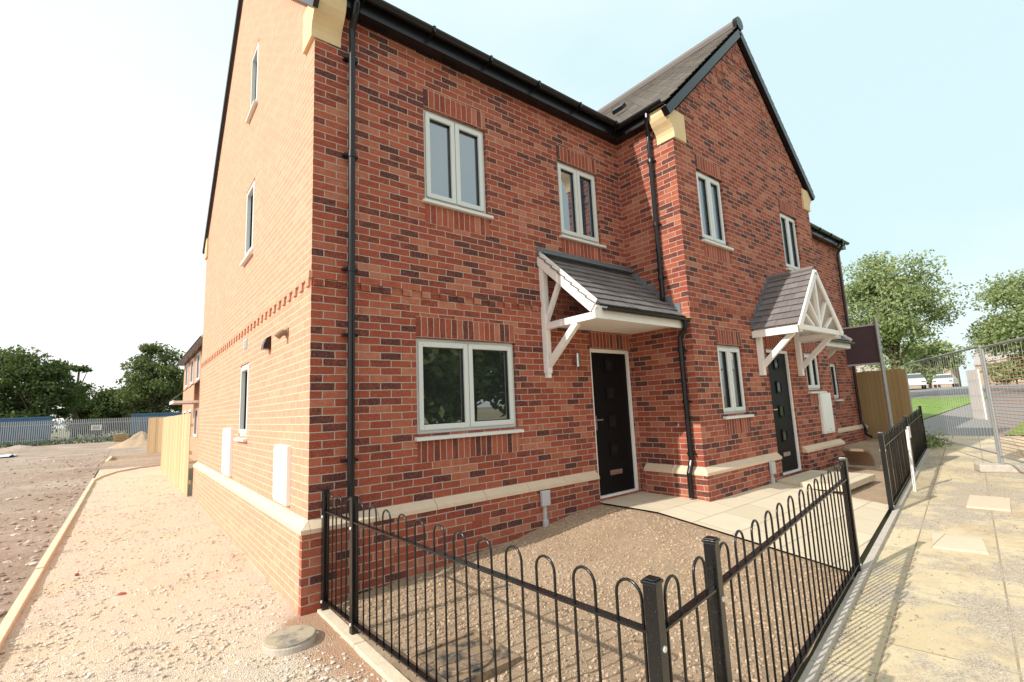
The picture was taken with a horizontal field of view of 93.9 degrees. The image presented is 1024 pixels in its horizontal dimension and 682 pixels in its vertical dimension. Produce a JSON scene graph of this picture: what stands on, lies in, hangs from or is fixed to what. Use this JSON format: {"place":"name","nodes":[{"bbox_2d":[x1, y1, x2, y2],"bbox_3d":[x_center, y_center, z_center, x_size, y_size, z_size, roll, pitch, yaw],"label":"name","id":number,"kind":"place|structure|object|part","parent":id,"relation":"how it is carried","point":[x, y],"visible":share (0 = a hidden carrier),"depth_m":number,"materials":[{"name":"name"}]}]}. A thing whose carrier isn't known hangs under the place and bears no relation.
{"place":"outdoors","nodes":[
{"label":"outdoors","id":0,"kind":"place"},
{"bbox_2d":[0,466,386,681],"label":"gravel path","id":1,"kind":"structure","parent":0,"point":[315,620],"depth_m":4.34,"materials":[{"name":"beige gravel"}]},
{"bbox_2d":[160,413,193,496],"bbox_3d":[-9.834,3.110,13.943,0.116,1.858,8.421,4,-10,-39],"label":"timber fence","id":2,"kind":"object","parent":1,"relation":"on","point":[176,452],"visible":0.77,"depth_m":12.71,"materials":[{"name":"beige wood"}]},
{"bbox_2d":[262,625,315,656],"bbox_3d":[-1.630,2.204,3.513,0.360,0.082,0.360,4,-10,-38],"label":"manhole cover","id":3,"kind":"object","parent":1,"relation":"on","point":[287,641],"visible":0.9,"depth_m":3.44,"materials":[{"name":"concrete"}]},
{"bbox_2d":[0,397,1023,681],"bbox_3d":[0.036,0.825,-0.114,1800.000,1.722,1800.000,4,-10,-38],"label":"ground","id":4,"kind":"structure","parent":0,"point":[62,433],"depth_m":5.29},
{"bbox_2d":[0,347,18,404],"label":"broadleaf tree","id":5,"kind":"object","parent":4,"relation":"on","point":[2,357],"visible":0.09,"depth_m":57.65,"materials":[{"name":"green plant"}]},
{"bbox_2d":[0,416,51,445],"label":"shipping container","id":6,"kind":"object","parent":4,"relation":"on","point":[27,419],"visible":0.6,"depth_m":47.60,"materials":[{"name":"metal"}]},
{"bbox_2d":[0,344,90,432],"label":"broadleaf tree","id":7,"kind":"object","parent":4,"relation":"on","point":[39,391],"visible":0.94,"depth_m":55.62,"materials":[{"name":"green plant"}]},
{"bbox_2d":[0,441,114,623],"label":"dirt yard","id":8,"kind":"structure","parent":4,"relation":"on","point":[99,449],"depth_m":11.81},
{"bbox_2d":[0,454,14,456],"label":"crumpled sheet","id":9,"kind":"object","parent":8,"relation":"on","point":[6,455],"visible":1,"depth_m":28.20,"materials":[{"name":"white plastic"}]},
{"bbox_2d":[0,445,57,453],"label":"spoil heap","id":10,"kind":"object","parent":8,"relation":"on","point":[19,449],"visible":0.96,"depth_m":33.97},
{"bbox_2d":[0,454,104,614],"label":"rubble","id":11,"kind":"object","parent":8,"relation":"on","point":[8,560],"visible":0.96,"depth_m":8.45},
{"bbox_2d":[0,432,132,447],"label":"weeds","id":12,"kind":"object","parent":8,"relation":"on","point":[69,442],"visible":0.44,"depth_m":45.62,"materials":[{"name":"green plant"}]},
{"bbox_2d":[0,416,167,446],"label":"palisade fence","id":13,"kind":"object","parent":8,"relation":"on","point":[75,427],"visible":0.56,"depth_m":46.58,"materials":[{"name":"metal"}]},
{"bbox_2d":[91,425,101,429],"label":"fence sign","id":14,"kind":"object","parent":13,"relation":"attached to","point":[96,427],"visible":1,"depth_m":47.83,"materials":[{"name":"white plastic"}]},
{"bbox_2d":[67,364,95,438],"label":"broadleaf tree","id":15,"kind":"object","parent":4,"relation":"on","point":[83,369],"visible":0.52,"depth_m":63.53,"materials":[{"name":"green plant"}]},
{"bbox_2d":[52,385,124,436],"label":"broadleaf tree","id":16,"kind":"object","parent":4,"relation":"on","point":[102,399],"visible":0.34,"depth_m":67.41,"materials":[{"name":"green plant"}]},
{"bbox_2d":[0,460,196,649],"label":"path kerb","id":17,"kind":"structure","parent":4,"relation":"on","point":[12,615],"depth_m":5.39,"materials":[{"name":"concrete"}]},
{"bbox_2d":[93,389,139,434],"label":"broadleaf tree","id":18,"kind":"object","parent":4,"relation":"on","point":[115,411],"visible":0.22,"depth_m":67.25,"materials":[{"name":"green plant"}]},
{"bbox_2d":[105,458,160,464],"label":"yard kerb","id":19,"kind":"structure","parent":4,"relation":"on","point":[131,461],"depth_m":20.55,"materials":[{"name":"concrete"}]},
{"bbox_2d":[113,453,160,458],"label":"yard kerb","id":20,"kind":"structure","parent":4,"relation":"on","point":[137,455],"depth_m":23.78,"materials":[{"name":"concrete"}]},
{"bbox_2d":[98,441,192,470],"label":"yard","id":21,"kind":"structure","parent":4,"relation":"on","point":[126,451],"depth_m":23.40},
{"bbox_2d":[113,433,128,441],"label":"pallet stack","id":22,"kind":"object","parent":21,"relation":"on","point":[124,436],"visible":0.94,"depth_m":45.95,"materials":[{"name":"brown wood"}]},
{"bbox_2d":[108,431,147,448],"bbox_3d":[-27.797,7.308,35.822,3.936,1.124,3.909,4,-10,-38],"label":"sand heap","id":23,"kind":"object","parent":21,"relation":"on","point":[138,439],"visible":0.7,"depth_m":34.90,"materials":[{"name":"sand"}]},
{"bbox_2d":[147,417,162,452],"bbox_3d":[-19.482,5.270,26.994,1.834,1.957,0.115,-1,-8,-13],"label":"timber fence","id":24,"kind":"object","parent":21,"relation":"on","point":[155,431],"visible":0.42,"depth_m":26.82,"materials":[{"name":"brown wood"}]},
{"bbox_2d":[106,341,185,424],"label":"broadleaf tree","id":25,"kind":"object","parent":4,"relation":"on","point":[158,385],"visible":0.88,"depth_m":60.60,"materials":[{"name":"green plant"}]},
{"bbox_2d":[130,412,181,437],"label":"shipping container","id":26,"kind":"object","parent":4,"relation":"on","point":[146,415],"visible":0.28,"depth_m":53.52,"materials":[{"name":"blue metal"}]},
{"bbox_2d":[167,375,183,411],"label":"broadleaf tree","id":27,"kind":"object","parent":4,"relation":"on","point":[180,396],"visible":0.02,"depth_m":67.85,"materials":[{"name":"green plant"}]},
{"bbox_2d":[169,334,202,459],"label":"brick house","id":28,"kind":"structure","parent":4,"relation":"on","point":[190,360],"depth_m":21.55,"materials":[{"name":"brick"}]},
{"bbox_2d":[185,363,188,387],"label":"window","id":29,"kind":"structure","parent":28,"relation":"in","point":[187,366],"depth_m":24.87,"materials":[{"name":"white plastic"}]},
{"bbox_2d":[190,358,194,384],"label":"window","id":30,"kind":"structure","parent":28,"relation":"in","point":[193,360],"depth_m":22.81,"materials":[{"name":"white plastic"}]},
{"bbox_2d":[193,408,198,436],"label":"window","id":31,"kind":"structure","parent":28,"relation":"in","point":[196,411],"depth_m":20.50,"materials":[{"name":"white plastic"}]},
{"bbox_2d":[196,351,201,380],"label":"window","id":32,"kind":"structure","parent":28,"relation":"in","point":[198,368],"depth_m":20.80,"materials":[{"name":"white plastic"}]},
{"bbox_2d":[317,608,409,681],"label":"garden kerb","id":33,"kind":"structure","parent":4,"relation":"on","point":[382,666],"depth_m":3.32,"materials":[{"name":"concrete"}]},
{"bbox_2d":[320,457,861,681],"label":"metal railing","id":34,"kind":"object","parent":33,"relation":"on","point":[657,627],"visible":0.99,"depth_m":2.62,"materials":[{"name":"black metal"}]},
{"bbox_2d":[192,0,690,615],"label":"brick house","id":35,"kind":"structure","parent":4,"relation":"on","point":[430,302],"depth_m":5.59,"materials":[{"name":"red brick"}]},
{"bbox_2d":[233,363,248,441],"bbox_3d":[-3.778,0.865,6.791,0.165,1.081,0.720,4,-10,-38],"label":"window","id":36,"kind":"structure","parent":35,"relation":"in","point":[244,382],"depth_m":6.94,"materials":[{"name":"white plastic"}]},
{"bbox_2d":[240,180,254,266],"bbox_3d":[-3.893,-1.768,7.155,0.165,1.181,0.720,4,-10,-38],"label":"window","id":37,"kind":"structure","parent":35,"relation":"in","point":[251,193],"depth_m":7.31,"materials":[{"name":"white plastic"}]},
{"bbox_2d":[245,41,258,123],"bbox_3d":[-3.984,-4.041,7.457,0.165,1.111,0.650,4,-10,-38],"label":"window","id":38,"kind":"structure","parent":35,"relation":"in","point":[255,61],"depth_m":7.56,"materials":[{"name":"white plastic"}]},
{"bbox_2d":[422,109,493,219],"bbox_3d":[-0.674,-2.105,5.741,0.950,1.181,0.165,4,-10,-38],"label":"window","id":39,"kind":"structure","parent":35,"relation":"in","point":[454,176],"depth_m":5.74,"materials":[{"name":"white plastic"}]},
{"bbox_2d":[414,338,523,440],"bbox_3d":[-0.484,0.532,5.436,1.420,1.081,0.165,4,-10,-38],"label":"window","id":40,"kind":"structure","parent":35,"relation":"in","point":[462,385],"depth_m":5.41,"materials":[{"name":"white plastic"}]},
{"bbox_2d":[557,162,605,248],"bbox_3d":[0.982,-1.996,7.056,0.925,1.181,0.165,4,-10,-38],"label":"window","id":41,"kind":"structure","parent":35,"relation":"in","point":[577,195],"depth_m":7.06,"materials":[{"name":"white plastic"}]},
{"bbox_2d":[590,348,638,498],"bbox_3d":[1.450,1.153,6.938,0.899,2.071,0.105,4,-10,-38],"label":"door","id":42,"kind":"structure","parent":35,"relation":"in","point":[610,371],"depth_m":6.94,"materials":[{"name":"black plastic"}]},
{"bbox_2d":[597,16,846,522],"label":"brick house","id":43,"kind":"structure","parent":4,"relation":"on","point":[734,390],"depth_m":7.51,"materials":[{"name":"red brick"}]},
{"bbox_2d":[696,171,733,250],"bbox_3d":[3.109,-2.033,7.468,0.860,1.181,0.165,4,-10,-38],"label":"window","id":44,"kind":"structure","parent":43,"relation":"in","point":[710,205],"depth_m":7.48,"materials":[{"name":"white plastic"}]},
{"bbox_2d":[717,345,753,418],"bbox_3d":[3.284,0.603,7.150,0.830,1.081,0.165,4,-10,-38],"label":"window","id":45,"kind":"structure","parent":43,"relation":"in","point":[731,380],"depth_m":7.16,"materials":[{"name":"white plastic"}]},
{"bbox_2d":[766,349,801,474],"bbox_3d":[4.575,1.181,8.141,0.904,2.071,0.105,4,-10,-38],"label":"door","id":46,"kind":"structure","parent":43,"relation":"in","point":[778,369],"depth_m":8.18,"materials":[{"name":"black plastic"}]},
{"bbox_2d":[780,213,799,270],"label":"window","id":47,"kind":"structure","parent":43,"relation":"in","point":[787,223],"depth_m":9.31,"materials":[{"name":"white plastic"}]},
{"bbox_2d":[804,353,826,393],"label":"window","id":48,"kind":"structure","parent":43,"relation":"in","point":[812,369],"depth_m":9.11,"materials":[{"name":"white plastic"}]},
{"bbox_2d":[810,222,872,444],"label":"brick house","id":49,"kind":"structure","parent":4,"relation":"on","point":[828,247],"depth_m":13.05,"materials":[{"name":"red brick"}]},
{"bbox_2d":[830,363,843,400],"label":"window","id":50,"kind":"structure","parent":49,"relation":"in","point":[832,367],"depth_m":12.60,"materials":[{"name":"white plastic"}]},
{"bbox_2d":[798,448,930,681],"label":"garden edging","id":51,"kind":"object","parent":4,"relation":"on","point":[816,663],"visible":0.58,"depth_m":3.66,"materials":[{"name":"concrete"}]},
{"bbox_2d":[877,406,927,514],"bbox_3d":[7.220,1.910,8.671,0.064,1.257,7.067,-10,-11,43],"label":"metal railing","id":52,"kind":"object","parent":51,"relation":"on","point":[918,440],"visible":0.98,"depth_m":7.37,"materials":[{"name":"black metal"}]},
{"bbox_2d":[856,365,880,371],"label":"brick house","id":53,"kind":"structure","parent":4,"relation":"on","point":[859,370],"depth_m":114.47,"materials":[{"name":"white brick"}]},
{"bbox_2d":[857,369,912,439],"bbox_3d":[9.509,1.984,14.442,0.116,1.958,4.000,4,-10,-38],"label":"timber fence","id":54,"kind":"object","parent":4,"relation":"on","point":[873,403],"visible":0.12,"depth_m":13.36,"materials":[{"name":"brown wood"}]},
{"bbox_2d":[888,367,961,388],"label":"brick house","id":55,"kind":"structure","parent":4,"relation":"on","point":[951,371],"depth_m":97.95,"materials":[{"name":"brick"}]},
{"bbox_2d":[919,386,1023,435],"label":"footpath","id":56,"kind":"structure","parent":4,"relation":"on","point":[988,429],"depth_m":16.68,"materials":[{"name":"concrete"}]},
{"bbox_2d":[961,268,1023,366],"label":"broadleaf tree","id":57,"kind":"object","parent":4,"relation":"on","point":[998,328],"visible":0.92,"depth_m":28.36,"materials":[{"name":"green plant"}]},
{"bbox_2d":[974,348,1023,385],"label":"brick house","id":58,"kind":"structure","parent":4,"relation":"on","point":[976,363],"depth_m":94.75,"materials":[{"name":"beige brick"}]},
{"bbox_2d":[1005,421,1023,434],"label":"grass verge","id":59,"kind":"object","parent":4,"relation":"on","point":[1017,430],"depth_m":13.14,"materials":[{"name":"green plant"}]},
{"label":"far grass","id":60,"kind":"structure","parent":4,"relation":"on","visible":0},
{"bbox_2d":[888,339,969,387],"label":"broadleaf tree","id":61,"kind":"object","parent":60,"relation":"on","point":[942,349],"visible":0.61,"depth_m":57.79,"materials":[{"name":"green plant"}]},
{"bbox_2d":[979,358,1023,384],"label":"hedge","id":62,"kind":"object","parent":60,"relation":"on","point":[997,368],"visible":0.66,"depth_m":78.62,"materials":[{"name":"green plant"}]},
{"bbox_2d":[0,0,1023,427],"label":"sky","id":63,"kind":"structure","parent":0,"point":[903,120],"materials":[{"name":"white"}]},
{"bbox_2d":[329,504,846,681],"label":"garden soil","id":64,"kind":"structure","parent":0,"point":[410,676],"depth_m":3.84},
{"bbox_2d":[409,629,520,681],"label":"manhole cover","id":65,"kind":"object","parent":64,"relation":"on","point":[488,657],"visible":0.81,"depth_m":3.05,"materials":[{"name":"metal"}]},
{"bbox_2d":[600,482,888,570],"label":"garden path","id":66,"kind":"structure","parent":0,"point":[732,514],"depth_m":5.79,"materials":[{"name":"beige concrete"}]},
{"bbox_2d":[777,470,875,491],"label":"garden path","id":67,"kind":"structure","parent":0,"point":[804,479],"depth_m":7.35,"materials":[{"name":"beige concrete"}]},
{"bbox_2d":[813,439,907,503],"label":"garden soil","id":68,"kind":"structure","parent":0,"point":[874,491],"depth_m":8.38,"materials":[{"name":"brown soil"}]},
{"bbox_2d":[837,448,875,465],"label":"curved block","id":69,"kind":"structure","parent":68,"relation":"on","point":[863,457],"depth_m":8.57,"materials":[{"name":"brown concrete"}]},
{"bbox_2d":[842,317,893,430],"bbox_3d":[9.484,1.093,12.937,0.105,3.350,1.070,4,-10,-38],"label":"site sign","id":70,"kind":"object","parent":68,"relation":"on","point":[866,348],"visible":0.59,"depth_m":12.90,"materials":[{"name":"metal"}]},
{"bbox_2d":[901,426,954,448],"bbox_3d":[10.041,2.329,11.557,2.182,0.535,0.993,4,-10,-38],"label":"weed clump","id":71,"kind":"object","parent":68,"relation":"on","point":[932,442],"visible":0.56,"depth_m":11.40,"materials":[{"name":"green plant"}]},
{"bbox_2d":[816,435,1023,681],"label":"pavement","id":72,"kind":"structure","parent":0,"point":[903,580],"depth_m":3.81,"materials":[{"name":"beige concrete"}]},
{"bbox_2d":[905,426,916,491],"bbox_3d":[6.007,1.784,7.202,0.125,0.984,0.065,4,-10,-38],"label":"marker stake","id":73,"kind":"object","parent":72,"relation":"on","point":[908,434],"visible":0.97,"depth_m":7.21,"materials":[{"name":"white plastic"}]},
{"bbox_2d":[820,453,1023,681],"bbox_3d":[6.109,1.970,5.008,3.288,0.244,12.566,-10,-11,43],"label":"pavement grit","id":74,"kind":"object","parent":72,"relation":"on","point":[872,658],"visible":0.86,"depth_m":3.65,"materials":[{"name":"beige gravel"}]},
{"bbox_2d":[931,533,988,554],"bbox_3d":[4.523,2.054,4.849,0.400,0.036,0.600,-9,-10,39],"label":"loose slab","id":75,"kind":"object","parent":72,"relation":"on","point":[959,543],"depth_m":4.80,"materials":[{"name":"beige concrete"}]},
{"bbox_2d":[904,345,1023,469],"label":"fence panel","id":76,"kind":"object","parent":72,"relation":"on","point":[987,394],"visible":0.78,"depth_m":9.52,"materials":[{"name":"metal"}]},
{"bbox_2d":[966,369,987,419],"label":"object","id":77,"kind":"object","parent":76,"relation":"attached to","point":[980,402],"visible":0.96,"depth_m":8.96,"materials":[{"name":"white plastic"}]},
{"bbox_2d":[966,495,1010,511],"bbox_3d":[6.276,2.134,6.296,0.900,0.036,0.400,5,-11,-44],"label":"loose slab","id":78,"kind":"object","parent":72,"relation":"on","point":[990,503],"depth_m":6.22,"materials":[{"name":"concrete"}]},
{"bbox_2d":[976,337,1023,472],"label":"fence panel","id":79,"kind":"object","parent":72,"relation":"on","point":[1002,467],"visible":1,"depth_m":8.02,"materials":[{"name":"metal"}]},
{"bbox_2d":[906,396,986,418],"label":"lawn","id":80,"kind":"structure","parent":0,"point":[924,405],"depth_m":24.73,"materials":[{"name":"green plant"}]},
{"bbox_2d":[841,249,968,396],"bbox_3d":[25.553,-1.197,32.321,8.104,10.618,8.303,4,-10,-38],"label":"broadleaf tree","id":81,"kind":"object","parent":80,"relation":"on","point":[874,288],"visible":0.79,"depth_m":31.13,"materials":[{"name":"green plant"}]},
{"bbox_2d":[890,384,1023,397],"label":"road","id":82,"kind":"structure","parent":0,"point":[945,389],"depth_m":36.35,"materials":[{"name":"grey asphalt"}]},
{"bbox_2d":[907,373,926,388],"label":"parked car","id":83,"kind":"object","parent":82,"relation":"on","point":[911,376],"visible":0.44,"depth_m":43.78,"materials":[{"name":"paint"}]},
{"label":"windows","id":84,"kind":"part","parent":83,"relation":"part of","materials":[{"name":"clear glass"}]},
{"bbox_2d":[932,374,958,387],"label":"parked car","id":85,"kind":"object","parent":82,"relation":"on","point":[943,377],"visible":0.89,"depth_m":52.33,"materials":[{"name":"paint"}]},
{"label":"windows","id":86,"kind":"part","parent":85,"relation":"part of","materials":[{"name":"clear glass"}]}
]}

